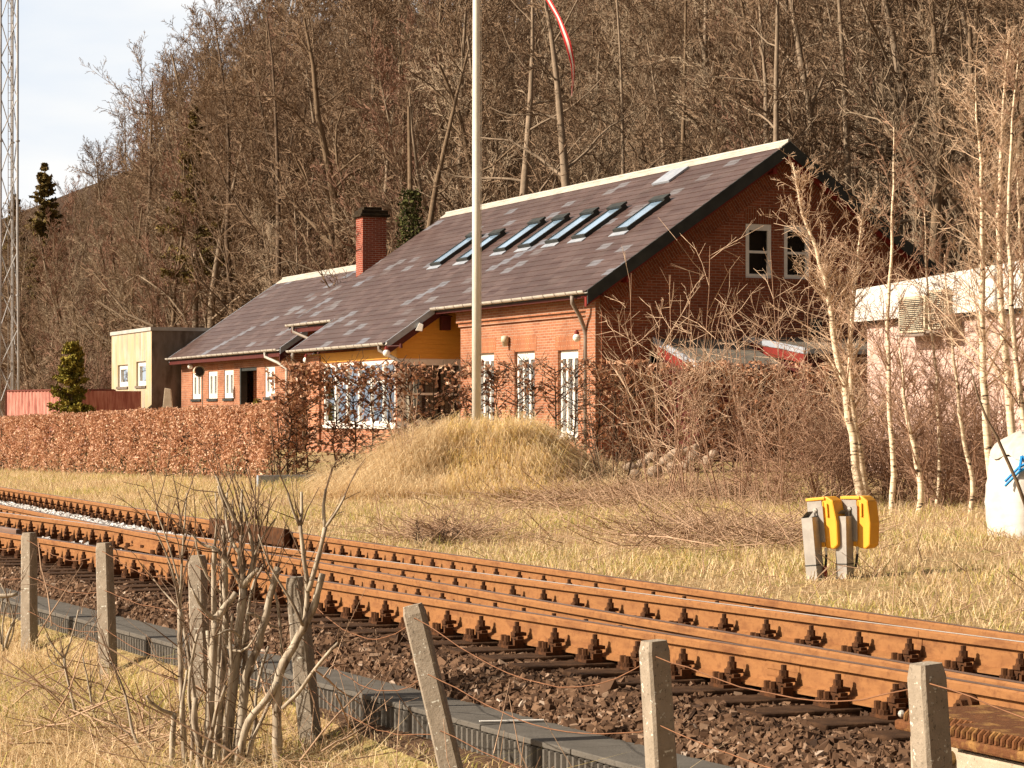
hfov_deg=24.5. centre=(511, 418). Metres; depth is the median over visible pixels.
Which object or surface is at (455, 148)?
thin tree
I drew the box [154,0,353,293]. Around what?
skyline tree
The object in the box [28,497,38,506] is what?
sleeper
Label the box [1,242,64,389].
broad tree
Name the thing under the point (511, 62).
slender tree
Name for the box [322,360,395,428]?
bay window
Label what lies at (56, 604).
bramble cane
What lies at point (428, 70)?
broad tree
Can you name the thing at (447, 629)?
sleeper
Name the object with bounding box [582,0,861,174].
broad tree
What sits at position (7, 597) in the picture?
foreground sapling
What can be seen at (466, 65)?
broad tree
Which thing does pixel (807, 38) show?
broad tree
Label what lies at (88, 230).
broad tree
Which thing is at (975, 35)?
tall tree
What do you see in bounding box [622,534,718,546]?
fallen rod
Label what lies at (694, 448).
fieldstone
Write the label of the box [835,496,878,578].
trackside box
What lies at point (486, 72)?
broad tree
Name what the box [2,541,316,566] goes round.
sleeper
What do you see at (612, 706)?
ballast
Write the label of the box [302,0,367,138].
slender tree
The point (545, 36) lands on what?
broad tree
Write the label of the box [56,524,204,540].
sleeper
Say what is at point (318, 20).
broad tree
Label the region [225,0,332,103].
slender tree
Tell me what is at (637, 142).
slender tree
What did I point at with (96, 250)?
broad tree
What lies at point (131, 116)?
broad tree
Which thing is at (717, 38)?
broad tree
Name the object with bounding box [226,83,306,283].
slender tree
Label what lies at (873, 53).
slender tree
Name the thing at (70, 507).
sleeper
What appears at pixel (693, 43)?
broad tree
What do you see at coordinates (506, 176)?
thin tree
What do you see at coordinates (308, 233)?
thin tree
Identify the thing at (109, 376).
wood shrub
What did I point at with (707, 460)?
fieldstone
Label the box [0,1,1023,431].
hillside
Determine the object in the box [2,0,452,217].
sky
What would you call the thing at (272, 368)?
window
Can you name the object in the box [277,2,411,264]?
broad tree
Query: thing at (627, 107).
broad tree
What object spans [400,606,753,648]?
sleeper
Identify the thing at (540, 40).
broad tree
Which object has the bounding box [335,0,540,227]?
broad tree
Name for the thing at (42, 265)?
broad tree
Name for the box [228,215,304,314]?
thin tree
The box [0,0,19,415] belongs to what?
lattice mast
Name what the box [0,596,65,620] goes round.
trough section
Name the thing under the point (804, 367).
sapling
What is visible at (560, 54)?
slender tree
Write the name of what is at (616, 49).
broad tree
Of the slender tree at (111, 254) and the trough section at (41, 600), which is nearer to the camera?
the trough section at (41, 600)
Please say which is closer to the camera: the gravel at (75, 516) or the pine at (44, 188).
the gravel at (75, 516)
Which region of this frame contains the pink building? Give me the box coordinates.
[852,261,1023,481]
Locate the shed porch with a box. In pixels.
[653,337,784,461]
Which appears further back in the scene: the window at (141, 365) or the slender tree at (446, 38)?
the slender tree at (446, 38)
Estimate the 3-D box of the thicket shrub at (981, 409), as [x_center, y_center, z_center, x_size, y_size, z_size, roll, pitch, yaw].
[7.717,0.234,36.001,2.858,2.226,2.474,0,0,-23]
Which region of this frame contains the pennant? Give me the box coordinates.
[546,0,574,95]
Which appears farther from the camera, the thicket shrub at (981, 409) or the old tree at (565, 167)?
the old tree at (565, 167)
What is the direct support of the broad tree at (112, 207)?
on the hillside
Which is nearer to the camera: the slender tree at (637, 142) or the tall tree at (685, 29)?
the tall tree at (685, 29)
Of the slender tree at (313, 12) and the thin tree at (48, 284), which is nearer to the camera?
the thin tree at (48, 284)
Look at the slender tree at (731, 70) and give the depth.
94.30 m
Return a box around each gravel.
[0,500,188,535]
[42,536,121,549]
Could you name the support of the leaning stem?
on the ground at (480, 758)
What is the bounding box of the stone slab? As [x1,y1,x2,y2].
[163,388,172,428]
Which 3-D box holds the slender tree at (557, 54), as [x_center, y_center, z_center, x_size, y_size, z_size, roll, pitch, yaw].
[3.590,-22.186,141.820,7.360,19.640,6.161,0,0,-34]
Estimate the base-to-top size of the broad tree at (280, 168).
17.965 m
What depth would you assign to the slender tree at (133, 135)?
248.32 m
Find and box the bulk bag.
[984,430,1023,538]
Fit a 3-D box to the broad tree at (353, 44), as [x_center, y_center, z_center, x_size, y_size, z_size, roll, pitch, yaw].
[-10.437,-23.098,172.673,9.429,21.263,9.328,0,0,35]
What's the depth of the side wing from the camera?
81.34 m
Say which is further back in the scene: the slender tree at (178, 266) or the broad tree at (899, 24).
the slender tree at (178, 266)
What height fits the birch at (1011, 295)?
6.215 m
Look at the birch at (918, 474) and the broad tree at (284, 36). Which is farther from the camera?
the broad tree at (284, 36)
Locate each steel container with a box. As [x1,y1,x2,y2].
[5,389,140,447]
[88,389,115,390]
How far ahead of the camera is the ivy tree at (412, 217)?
75.93 m
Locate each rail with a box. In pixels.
[0,487,1023,640]
[0,504,1023,689]
[0,512,1023,674]
[0,526,21,534]
[0,531,1023,709]
[209,518,288,545]
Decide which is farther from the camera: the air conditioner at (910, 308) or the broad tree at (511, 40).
the broad tree at (511, 40)
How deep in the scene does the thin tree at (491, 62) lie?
144.26 m
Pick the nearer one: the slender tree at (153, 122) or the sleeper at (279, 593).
the sleeper at (279, 593)
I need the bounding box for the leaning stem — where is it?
[970,368,1023,504]
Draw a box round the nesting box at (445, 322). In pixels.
[440,316,451,329]
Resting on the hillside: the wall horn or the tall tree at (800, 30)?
the tall tree at (800, 30)
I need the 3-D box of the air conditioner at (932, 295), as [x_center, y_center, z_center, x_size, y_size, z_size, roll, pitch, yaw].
[7.641,-1.898,41.810,0.380,0.760,0.590,0,0,-24]
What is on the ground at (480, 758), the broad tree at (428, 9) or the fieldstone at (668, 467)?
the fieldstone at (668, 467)
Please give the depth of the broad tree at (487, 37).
100.58 m
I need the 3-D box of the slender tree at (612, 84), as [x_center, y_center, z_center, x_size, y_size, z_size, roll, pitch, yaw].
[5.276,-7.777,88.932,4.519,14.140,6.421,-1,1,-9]
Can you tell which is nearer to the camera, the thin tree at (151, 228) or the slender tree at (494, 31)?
the thin tree at (151, 228)
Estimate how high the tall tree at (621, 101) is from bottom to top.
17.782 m
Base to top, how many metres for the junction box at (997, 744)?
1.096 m
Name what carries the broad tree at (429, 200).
on the hillside
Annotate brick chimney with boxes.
[352,207,389,276]
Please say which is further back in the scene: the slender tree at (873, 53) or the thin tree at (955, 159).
the slender tree at (873, 53)
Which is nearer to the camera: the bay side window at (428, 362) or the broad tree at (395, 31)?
the bay side window at (428, 362)
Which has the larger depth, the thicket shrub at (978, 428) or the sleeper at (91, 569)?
the thicket shrub at (978, 428)
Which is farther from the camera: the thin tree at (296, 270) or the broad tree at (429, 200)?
the broad tree at (429, 200)
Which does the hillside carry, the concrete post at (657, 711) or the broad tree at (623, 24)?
the broad tree at (623, 24)
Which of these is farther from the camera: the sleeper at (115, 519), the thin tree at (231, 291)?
the thin tree at (231, 291)
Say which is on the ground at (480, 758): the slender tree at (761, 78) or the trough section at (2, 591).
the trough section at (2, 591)
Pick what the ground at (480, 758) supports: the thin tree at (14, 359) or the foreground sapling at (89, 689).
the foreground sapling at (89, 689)
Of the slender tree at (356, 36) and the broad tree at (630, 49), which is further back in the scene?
the slender tree at (356, 36)
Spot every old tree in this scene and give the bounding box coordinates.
[307,20,496,287]
[422,0,631,202]
[465,0,689,201]
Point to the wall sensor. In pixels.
(419, 327)
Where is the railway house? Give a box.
[285,139,943,460]
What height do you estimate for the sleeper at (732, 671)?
0.330 m
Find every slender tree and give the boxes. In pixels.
[1,273,29,362]
[1,303,9,383]
[2,197,10,284]
[2,207,29,265]
[6,226,80,370]
[7,199,41,371]
[16,207,102,359]
[21,259,62,380]
[23,234,35,303]
[24,201,50,275]
[24,236,88,384]
[26,202,79,306]
[30,169,92,358]
[35,206,86,354]
[47,243,104,385]
[53,180,90,253]
[62,198,104,338]
[66,145,112,254]
[68,226,113,337]
[75,176,171,364]
[75,182,180,348]
[76,146,156,318]
[77,133,134,329]
[78,160,170,327]
[85,206,113,305]
[92,138,118,246]
[100,109,234,327]
[104,73,232,319]
[105,103,136,222]
[110,91,149,225]
[118,112,211,327]
[132,87,176,188]
[139,61,233,274]
[142,41,195,186]
[162,122,212,315]
[167,27,246,238]
[172,19,255,215]
[180,8,236,119]
[185,0,294,247]
[199,9,293,191]
[211,8,317,270]
[217,1,289,138]
[217,6,330,276]
[223,8,332,173]
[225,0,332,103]
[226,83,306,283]
[228,0,287,89]
[232,0,423,223]
[234,0,281,36]
[250,0,366,267]
[258,35,324,181]
[288,0,330,50]
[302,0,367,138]
[309,24,368,187]
[310,5,443,267]
[312,0,350,83]
[320,0,352,57]
[324,7,432,227]
[329,7,370,262]
[333,35,467,231]
[349,0,487,238]
[368,6,429,121]
[372,0,423,66]
[405,0,467,185]
[411,0,502,158]
[411,0,613,210]
[423,0,544,168]
[425,1,472,145]
[464,0,526,126]
[467,0,545,184]
[499,1,614,190]
[507,4,636,130]
[528,0,613,132]
[529,3,612,74]
[534,0,612,124]
[554,0,736,187]
[584,1,678,153]
[592,0,710,179]
[593,28,674,174]
[600,33,690,178]
[605,0,694,114]
[625,0,827,165]
[646,0,863,155]
[647,0,721,143]
[655,0,804,160]
[660,1,818,149]
[701,0,805,151]
[702,1,841,181]
[712,0,879,184]
[720,1,763,141]
[754,0,945,195]
[782,0,873,181]
[792,0,877,111]
[793,9,877,182]
[794,0,986,190]
[801,1,964,247]
[809,0,1023,271]
[810,0,878,186]
[810,0,963,227]
[854,0,1023,227]
[865,0,959,206]
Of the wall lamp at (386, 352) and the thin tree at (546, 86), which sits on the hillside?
the thin tree at (546, 86)
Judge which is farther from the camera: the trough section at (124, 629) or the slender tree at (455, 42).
the slender tree at (455, 42)
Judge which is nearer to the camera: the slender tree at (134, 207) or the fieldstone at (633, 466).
the fieldstone at (633, 466)
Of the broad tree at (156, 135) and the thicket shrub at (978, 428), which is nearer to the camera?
the thicket shrub at (978, 428)
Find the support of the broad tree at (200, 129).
on the hillside
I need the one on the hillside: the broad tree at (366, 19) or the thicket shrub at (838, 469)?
the broad tree at (366, 19)
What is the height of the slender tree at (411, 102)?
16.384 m
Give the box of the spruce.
[149,105,241,327]
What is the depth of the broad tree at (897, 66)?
72.73 m
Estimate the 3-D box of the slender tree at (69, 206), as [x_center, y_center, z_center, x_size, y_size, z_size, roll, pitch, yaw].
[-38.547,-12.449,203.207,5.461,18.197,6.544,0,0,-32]
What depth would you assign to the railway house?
57.13 m
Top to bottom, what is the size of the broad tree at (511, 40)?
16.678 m
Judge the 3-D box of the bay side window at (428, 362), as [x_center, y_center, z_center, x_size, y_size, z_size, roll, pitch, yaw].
[-2.133,-0.643,62.627,1.950,1.826,0.280,0,0,-24]
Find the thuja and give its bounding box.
[44,340,96,449]
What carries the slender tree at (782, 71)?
on the hillside
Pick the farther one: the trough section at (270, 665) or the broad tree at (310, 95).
the broad tree at (310, 95)
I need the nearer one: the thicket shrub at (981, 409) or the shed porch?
the thicket shrub at (981, 409)
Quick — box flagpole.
[472,0,481,422]
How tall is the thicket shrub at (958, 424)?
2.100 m
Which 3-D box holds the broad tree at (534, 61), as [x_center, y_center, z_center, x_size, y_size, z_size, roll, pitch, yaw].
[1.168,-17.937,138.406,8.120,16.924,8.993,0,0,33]
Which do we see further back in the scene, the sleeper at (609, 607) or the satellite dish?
the satellite dish
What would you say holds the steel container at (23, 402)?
on the ground at (480, 758)
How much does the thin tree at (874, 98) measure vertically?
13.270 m
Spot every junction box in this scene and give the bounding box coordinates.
[895,704,1023,767]
[950,720,1023,767]
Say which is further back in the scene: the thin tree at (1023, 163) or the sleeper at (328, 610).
the thin tree at (1023, 163)
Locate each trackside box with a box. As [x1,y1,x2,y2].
[801,496,844,579]
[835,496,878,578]
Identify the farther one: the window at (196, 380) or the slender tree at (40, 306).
the slender tree at (40, 306)
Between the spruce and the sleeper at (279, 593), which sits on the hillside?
the spruce
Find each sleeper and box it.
[0,508,108,519]
[0,515,147,526]
[0,539,299,562]
[0,540,256,554]
[0,540,270,557]
[0,544,284,560]
[1,516,157,528]
[2,492,11,501]
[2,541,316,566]
[6,509,116,521]
[7,493,16,501]
[12,494,21,503]
[12,511,125,522]
[12,517,165,530]
[17,495,27,503]
[20,512,133,524]
[22,519,177,532]
[23,496,32,504]
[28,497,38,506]
[34,497,43,506]
[34,522,183,537]
[37,543,331,568]
[37,546,347,571]
[39,498,49,508]
[43,548,364,575]
[45,499,55,509]
[45,522,193,539]
[51,500,61,511]
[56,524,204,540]
[57,501,67,511]
[64,502,74,512]
[67,528,211,542]
[69,551,381,577]
[70,503,80,513]
[77,505,87,515]
[77,553,400,580]
[78,506,94,517]
[80,530,220,544]
[90,507,101,518]
[93,531,233,545]
[111,533,245,549]
[114,556,418,584]
[119,559,438,588]
[128,513,140,524]
[128,562,458,592]
[155,565,476,596]
[175,568,498,600]
[208,572,521,604]
[229,575,546,608]
[246,579,571,613]
[260,583,598,618]
[311,587,625,623]
[312,591,654,629]
[350,596,685,634]
[381,601,718,640]
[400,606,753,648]
[446,611,789,655]
[479,619,775,661]
[507,625,820,671]
[562,632,868,678]
[595,638,919,687]
[640,646,998,696]
[701,653,1023,707]
[737,674,871,718]
[799,684,908,730]
[863,729,910,742]
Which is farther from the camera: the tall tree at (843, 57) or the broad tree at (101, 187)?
the broad tree at (101, 187)
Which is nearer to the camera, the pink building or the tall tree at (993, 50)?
the pink building
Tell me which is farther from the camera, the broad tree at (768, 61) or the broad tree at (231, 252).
the broad tree at (231, 252)
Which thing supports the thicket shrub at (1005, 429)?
on the ground at (480, 758)
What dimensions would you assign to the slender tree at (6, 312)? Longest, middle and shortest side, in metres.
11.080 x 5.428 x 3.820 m
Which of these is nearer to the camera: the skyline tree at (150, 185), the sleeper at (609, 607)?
the sleeper at (609, 607)
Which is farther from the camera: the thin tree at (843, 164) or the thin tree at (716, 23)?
the thin tree at (716, 23)
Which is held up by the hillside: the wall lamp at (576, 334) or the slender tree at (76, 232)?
the slender tree at (76, 232)
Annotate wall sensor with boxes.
[416,323,422,330]
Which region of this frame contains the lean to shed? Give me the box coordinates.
[742,335,866,461]
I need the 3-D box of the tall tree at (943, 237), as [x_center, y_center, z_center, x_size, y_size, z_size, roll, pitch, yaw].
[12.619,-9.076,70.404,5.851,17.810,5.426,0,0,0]
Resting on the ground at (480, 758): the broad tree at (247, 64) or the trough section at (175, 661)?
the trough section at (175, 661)
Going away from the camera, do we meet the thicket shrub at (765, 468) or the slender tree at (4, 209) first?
the thicket shrub at (765, 468)
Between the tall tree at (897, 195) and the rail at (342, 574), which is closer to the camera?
the rail at (342, 574)
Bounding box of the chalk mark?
[479,719,543,721]
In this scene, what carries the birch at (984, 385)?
on the ground at (480, 758)
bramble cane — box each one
[37,563,82,635]
[38,542,41,572]
[40,565,51,625]
[49,613,101,696]
[299,669,383,761]
[314,669,361,704]
[321,718,378,751]
[323,663,351,677]
[335,694,356,740]
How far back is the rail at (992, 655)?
15.50 m
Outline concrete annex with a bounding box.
[110,327,210,445]
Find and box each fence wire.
[0,576,769,767]
[1,540,1023,718]
[7,611,518,767]
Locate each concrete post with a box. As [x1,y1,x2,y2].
[21,532,37,655]
[96,542,117,677]
[188,555,208,707]
[286,576,321,748]
[403,603,462,767]
[639,639,676,767]
[907,661,952,767]
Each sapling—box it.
[0,548,62,650]
[30,597,99,723]
[82,642,100,729]
[88,602,173,765]
[385,390,419,458]
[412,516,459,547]
[571,245,769,500]
[593,218,763,502]
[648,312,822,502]
[691,282,816,494]
[704,202,913,501]
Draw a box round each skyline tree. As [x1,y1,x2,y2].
[79,30,245,317]
[144,0,292,314]
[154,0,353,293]
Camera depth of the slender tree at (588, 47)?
131.15 m
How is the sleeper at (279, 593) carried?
on the ballast
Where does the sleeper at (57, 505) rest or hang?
on the ballast
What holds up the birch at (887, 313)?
on the ground at (480, 758)
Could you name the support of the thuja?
on the ground at (480, 758)
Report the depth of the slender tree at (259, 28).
170.28 m
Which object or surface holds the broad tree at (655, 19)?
on the hillside
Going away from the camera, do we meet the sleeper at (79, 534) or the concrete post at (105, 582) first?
the concrete post at (105, 582)
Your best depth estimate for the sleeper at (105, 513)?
33.18 m
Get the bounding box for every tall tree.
[497,0,697,173]
[616,0,736,172]
[677,0,851,178]
[754,0,869,145]
[787,0,914,220]
[811,0,964,240]
[836,0,956,221]
[844,0,1023,270]
[900,0,1023,268]
[931,3,1011,125]
[998,0,1023,259]
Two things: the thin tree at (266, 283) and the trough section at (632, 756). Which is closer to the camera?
the trough section at (632, 756)
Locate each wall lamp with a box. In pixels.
[303,352,319,362]
[383,344,402,356]
[573,330,582,341]
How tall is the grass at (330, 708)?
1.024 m
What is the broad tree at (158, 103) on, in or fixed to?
on the hillside
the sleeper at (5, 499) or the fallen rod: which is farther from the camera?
the sleeper at (5, 499)
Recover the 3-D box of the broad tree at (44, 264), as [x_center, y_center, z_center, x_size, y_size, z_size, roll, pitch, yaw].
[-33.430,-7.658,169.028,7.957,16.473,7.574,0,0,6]
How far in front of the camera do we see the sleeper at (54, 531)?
28.05 m
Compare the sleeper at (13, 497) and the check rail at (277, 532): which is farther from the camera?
the sleeper at (13, 497)
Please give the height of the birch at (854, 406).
4.815 m
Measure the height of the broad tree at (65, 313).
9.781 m
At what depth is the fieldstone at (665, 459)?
38.31 m
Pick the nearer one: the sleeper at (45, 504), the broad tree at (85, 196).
the sleeper at (45, 504)
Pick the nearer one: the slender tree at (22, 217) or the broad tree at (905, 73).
the broad tree at (905, 73)
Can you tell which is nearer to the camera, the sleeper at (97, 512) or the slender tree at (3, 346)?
the sleeper at (97, 512)
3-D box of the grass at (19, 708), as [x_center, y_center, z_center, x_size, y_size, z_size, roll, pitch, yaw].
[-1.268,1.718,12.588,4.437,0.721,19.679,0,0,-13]
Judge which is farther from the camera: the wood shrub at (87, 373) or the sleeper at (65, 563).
the wood shrub at (87, 373)
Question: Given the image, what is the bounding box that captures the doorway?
[240,367,256,436]
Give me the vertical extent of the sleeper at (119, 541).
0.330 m
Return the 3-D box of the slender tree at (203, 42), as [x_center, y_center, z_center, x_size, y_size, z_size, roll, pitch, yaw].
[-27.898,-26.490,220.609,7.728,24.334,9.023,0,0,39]
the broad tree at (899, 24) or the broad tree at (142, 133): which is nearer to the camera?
the broad tree at (899, 24)
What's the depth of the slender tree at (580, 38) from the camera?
162.95 m
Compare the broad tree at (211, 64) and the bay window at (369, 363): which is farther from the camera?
the broad tree at (211, 64)
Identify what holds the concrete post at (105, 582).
on the ground at (480, 758)
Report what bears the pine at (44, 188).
on the hillside
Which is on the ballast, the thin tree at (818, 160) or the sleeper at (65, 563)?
the sleeper at (65, 563)
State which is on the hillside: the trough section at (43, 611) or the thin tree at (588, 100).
the thin tree at (588, 100)
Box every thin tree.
[1,303,27,398]
[22,324,47,388]
[35,266,90,385]
[51,263,89,348]
[75,222,90,285]
[81,266,103,374]
[84,226,116,357]
[87,298,118,388]
[131,219,172,328]
[161,180,241,327]
[202,130,252,315]
[214,166,300,313]
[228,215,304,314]
[241,191,283,291]
[270,146,321,282]
[281,156,332,272]
[299,153,317,273]
[304,74,385,267]
[317,84,393,264]
[345,46,433,255]
[418,54,469,219]
[436,90,470,210]
[436,116,498,218]
[471,56,521,201]
[483,75,530,195]
[485,17,519,166]
[491,163,520,197]
[515,70,569,194]
[576,79,629,179]
[576,126,604,180]
[661,79,739,157]
[672,46,740,154]
[674,0,751,157]
[692,90,726,155]
[712,98,769,150]
[797,39,873,201]
[805,147,828,169]
[814,43,878,193]
[819,146,858,194]
[831,1,929,225]
[867,6,961,243]
[933,70,1023,266]
[980,27,1022,256]
[1006,102,1023,238]
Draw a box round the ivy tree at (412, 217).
[395,106,426,247]
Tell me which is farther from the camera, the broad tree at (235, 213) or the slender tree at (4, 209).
the slender tree at (4, 209)
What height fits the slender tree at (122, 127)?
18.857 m
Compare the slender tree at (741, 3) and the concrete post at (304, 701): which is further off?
the slender tree at (741, 3)
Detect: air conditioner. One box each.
[896,295,940,336]
[926,289,959,332]
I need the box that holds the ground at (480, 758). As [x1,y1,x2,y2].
[0,434,1023,767]
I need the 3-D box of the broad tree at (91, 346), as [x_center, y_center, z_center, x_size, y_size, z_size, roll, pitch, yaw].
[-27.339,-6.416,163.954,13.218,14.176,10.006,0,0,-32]
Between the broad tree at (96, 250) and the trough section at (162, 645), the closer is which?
the trough section at (162, 645)
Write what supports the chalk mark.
on the trough section at (466, 717)
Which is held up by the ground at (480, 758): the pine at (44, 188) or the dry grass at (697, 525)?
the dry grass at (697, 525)
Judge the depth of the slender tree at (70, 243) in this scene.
213.35 m
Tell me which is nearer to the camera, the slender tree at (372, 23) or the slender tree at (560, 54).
the slender tree at (560, 54)
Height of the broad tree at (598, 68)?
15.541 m
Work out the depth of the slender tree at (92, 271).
182.45 m
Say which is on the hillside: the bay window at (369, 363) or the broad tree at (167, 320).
the broad tree at (167, 320)
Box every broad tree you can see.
[1,197,98,378]
[1,218,57,391]
[1,220,54,386]
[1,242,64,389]
[2,232,88,342]
[5,227,182,386]
[6,216,90,333]
[31,277,90,356]
[37,228,153,385]
[61,173,243,357]
[63,177,121,263]
[66,174,186,352]
[67,70,255,318]
[68,138,232,319]
[70,224,167,356]
[71,55,293,327]
[75,165,118,219]
[77,78,325,331]
[79,177,134,279]
[79,209,107,272]
[83,199,136,318]
[86,144,207,334]
[96,4,242,300]
[104,204,215,329]
[108,67,168,188]
[109,72,207,163]
[112,163,180,325]
[119,63,212,235]
[127,121,232,315]
[131,51,209,110]
[145,91,233,190]
[161,18,232,83]
[173,67,325,325]
[173,121,300,324]
[174,51,289,293]
[187,47,231,113]
[187,48,222,92]
[189,0,431,307]
[192,35,286,109]
[203,129,313,301]
[207,0,314,273]
[207,63,353,313]
[210,0,310,73]
[215,90,370,300]
[217,0,257,75]
[220,28,291,191]
[221,1,294,40]
[221,6,383,294]
[221,46,440,318]
[234,0,299,74]
[249,38,332,292]
[258,1,442,256]
[265,2,336,180]
[266,1,377,264]
[270,0,395,134]
[274,0,466,283]
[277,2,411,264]
[285,0,447,191]
[291,1,408,109]
[293,1,343,74]
[321,0,424,104]
[321,0,561,265]
[322,0,470,239]
[322,25,367,98]
[329,28,601,251]
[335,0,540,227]
[335,89,432,252]
[358,0,444,72]
[382,13,529,192]
[384,69,444,224]
[390,18,482,221]
[391,1,480,122]
[392,0,484,198]
[395,96,539,202]
[400,57,502,212]
[403,43,552,221]
[405,26,538,175]
[407,0,584,205]
[411,0,461,27]
[442,0,536,128]
[445,0,553,194]
[464,0,679,181]
[466,0,567,188]
[469,0,554,95]
[482,110,616,199]
[496,2,613,181]
[508,0,616,152]
[514,0,705,188]
[515,0,614,188]
[522,0,615,92]
[524,84,652,181]
[524,121,643,184]
[528,160,667,192]
[533,90,607,190]
[534,0,663,184]
[537,0,709,171]
[551,0,743,138]
[556,3,742,173]
[568,0,745,154]
[570,49,692,172]
[574,0,671,135]
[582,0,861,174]
[586,0,758,131]
[602,2,695,150]
[603,0,818,172]
[610,0,772,130]
[675,1,727,95]
[679,0,868,168]
[680,1,799,80]
[690,0,899,213]
[727,1,819,122]
[736,0,879,128]
[756,1,851,171]
[769,0,998,272]
[779,0,1021,265]
[780,0,1023,261]
[801,0,1013,270]
[852,0,1023,201]
[866,0,1023,267]
[881,0,1023,271]
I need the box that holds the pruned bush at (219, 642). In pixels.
[101,422,365,767]
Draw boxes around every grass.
[0,465,256,504]
[0,610,739,767]
[289,402,646,499]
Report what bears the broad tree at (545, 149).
on the hillside
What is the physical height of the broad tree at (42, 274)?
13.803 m
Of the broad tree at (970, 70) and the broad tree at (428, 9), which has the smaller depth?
the broad tree at (970, 70)
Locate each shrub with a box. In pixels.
[1,376,32,416]
[1,376,36,411]
[9,321,111,389]
[14,359,106,389]
[26,352,58,389]
[28,349,49,383]
[39,314,111,388]
[42,353,107,388]
[44,328,111,388]
[85,320,111,388]
[240,398,279,458]
[553,359,672,492]
[713,383,841,508]
[762,355,921,499]
[765,339,919,492]
[786,365,956,500]
[821,374,977,504]
[822,348,971,494]
[839,158,961,256]
[861,360,1007,508]
[877,377,1021,509]
[882,374,1018,498]
[892,345,1022,502]
[897,192,962,272]
[921,374,1023,493]
[922,167,1022,246]
[932,362,1020,481]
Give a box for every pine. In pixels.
[1,194,37,376]
[16,162,74,363]
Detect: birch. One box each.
[758,146,896,495]
[785,178,917,495]
[812,107,940,514]
[857,321,949,515]
[867,161,992,509]
[872,33,1023,471]
[904,223,1023,512]
[921,8,1023,435]
[923,28,1023,429]
[971,129,1023,394]
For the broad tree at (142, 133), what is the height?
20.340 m
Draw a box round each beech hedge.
[0,402,311,479]
[262,345,866,474]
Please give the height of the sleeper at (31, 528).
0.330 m
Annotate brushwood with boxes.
[0,623,412,767]
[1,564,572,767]
[202,418,1023,625]
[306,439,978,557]
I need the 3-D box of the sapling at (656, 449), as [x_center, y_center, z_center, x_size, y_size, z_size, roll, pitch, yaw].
[2.287,-0.588,35.027,3.024,3.866,2.872,0,0,0]
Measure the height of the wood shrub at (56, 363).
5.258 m
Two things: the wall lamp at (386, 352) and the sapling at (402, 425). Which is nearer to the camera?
the sapling at (402, 425)
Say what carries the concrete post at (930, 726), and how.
on the ground at (480, 758)
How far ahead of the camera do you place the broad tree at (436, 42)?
176.30 m
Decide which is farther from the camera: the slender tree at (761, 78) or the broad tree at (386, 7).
the broad tree at (386, 7)
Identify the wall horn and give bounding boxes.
[501,336,508,346]
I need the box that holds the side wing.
[165,265,355,448]
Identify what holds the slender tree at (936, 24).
on the hillside
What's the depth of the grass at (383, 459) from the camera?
36.69 m
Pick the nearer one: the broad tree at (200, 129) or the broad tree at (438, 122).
the broad tree at (438, 122)
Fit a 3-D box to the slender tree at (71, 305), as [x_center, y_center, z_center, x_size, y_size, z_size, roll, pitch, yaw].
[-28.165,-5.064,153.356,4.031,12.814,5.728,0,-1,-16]
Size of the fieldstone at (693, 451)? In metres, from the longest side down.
0.323 x 0.268 x 0.206 m
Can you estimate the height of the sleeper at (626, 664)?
0.330 m
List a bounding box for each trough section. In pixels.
[0,588,20,595]
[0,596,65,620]
[38,603,96,630]
[56,611,131,640]
[91,620,174,651]
[130,630,189,664]
[173,643,264,667]
[226,654,327,691]
[274,668,388,710]
[334,683,460,730]
[403,701,539,752]
[481,721,634,767]
[571,744,733,767]
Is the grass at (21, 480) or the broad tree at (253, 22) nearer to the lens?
the grass at (21, 480)
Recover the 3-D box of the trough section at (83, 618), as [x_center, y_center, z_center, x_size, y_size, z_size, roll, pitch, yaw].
[-3.327,1.700,18.868,0.384,0.240,0.980,0,0,-27]
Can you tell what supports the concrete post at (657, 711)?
on the ground at (480, 758)
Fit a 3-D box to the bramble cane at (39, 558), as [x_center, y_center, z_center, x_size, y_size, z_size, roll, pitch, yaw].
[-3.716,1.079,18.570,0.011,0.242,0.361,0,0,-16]
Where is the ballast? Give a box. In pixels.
[0,557,910,767]
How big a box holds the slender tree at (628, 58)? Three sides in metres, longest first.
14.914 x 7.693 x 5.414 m
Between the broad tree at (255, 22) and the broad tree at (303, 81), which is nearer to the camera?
the broad tree at (303, 81)
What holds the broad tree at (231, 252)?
on the hillside
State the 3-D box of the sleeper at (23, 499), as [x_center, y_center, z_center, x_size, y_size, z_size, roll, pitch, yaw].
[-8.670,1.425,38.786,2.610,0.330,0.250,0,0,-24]
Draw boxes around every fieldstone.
[623,462,636,471]
[629,469,642,479]
[636,459,647,468]
[645,452,658,462]
[647,466,662,478]
[659,455,671,465]
[667,462,678,472]
[668,448,683,459]
[680,460,691,471]
[686,450,700,463]
[691,444,702,452]
[701,455,713,466]
[709,450,718,458]
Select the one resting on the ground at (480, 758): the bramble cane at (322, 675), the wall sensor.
the bramble cane at (322, 675)
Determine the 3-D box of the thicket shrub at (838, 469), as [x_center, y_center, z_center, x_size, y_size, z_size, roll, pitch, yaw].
[4.820,0.200,34.504,2.501,2.359,2.165,0,0,-24]
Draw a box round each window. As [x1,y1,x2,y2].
[116,365,127,388]
[135,361,145,387]
[191,373,200,401]
[206,371,217,400]
[222,370,247,400]
[263,366,274,399]
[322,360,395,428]
[398,359,460,428]
[481,353,493,419]
[517,351,534,419]
[559,350,577,438]
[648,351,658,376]
[743,224,774,281]
[782,225,811,282]
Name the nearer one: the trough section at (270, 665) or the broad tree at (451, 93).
the trough section at (270, 665)
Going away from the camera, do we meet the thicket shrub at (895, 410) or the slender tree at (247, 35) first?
the thicket shrub at (895, 410)

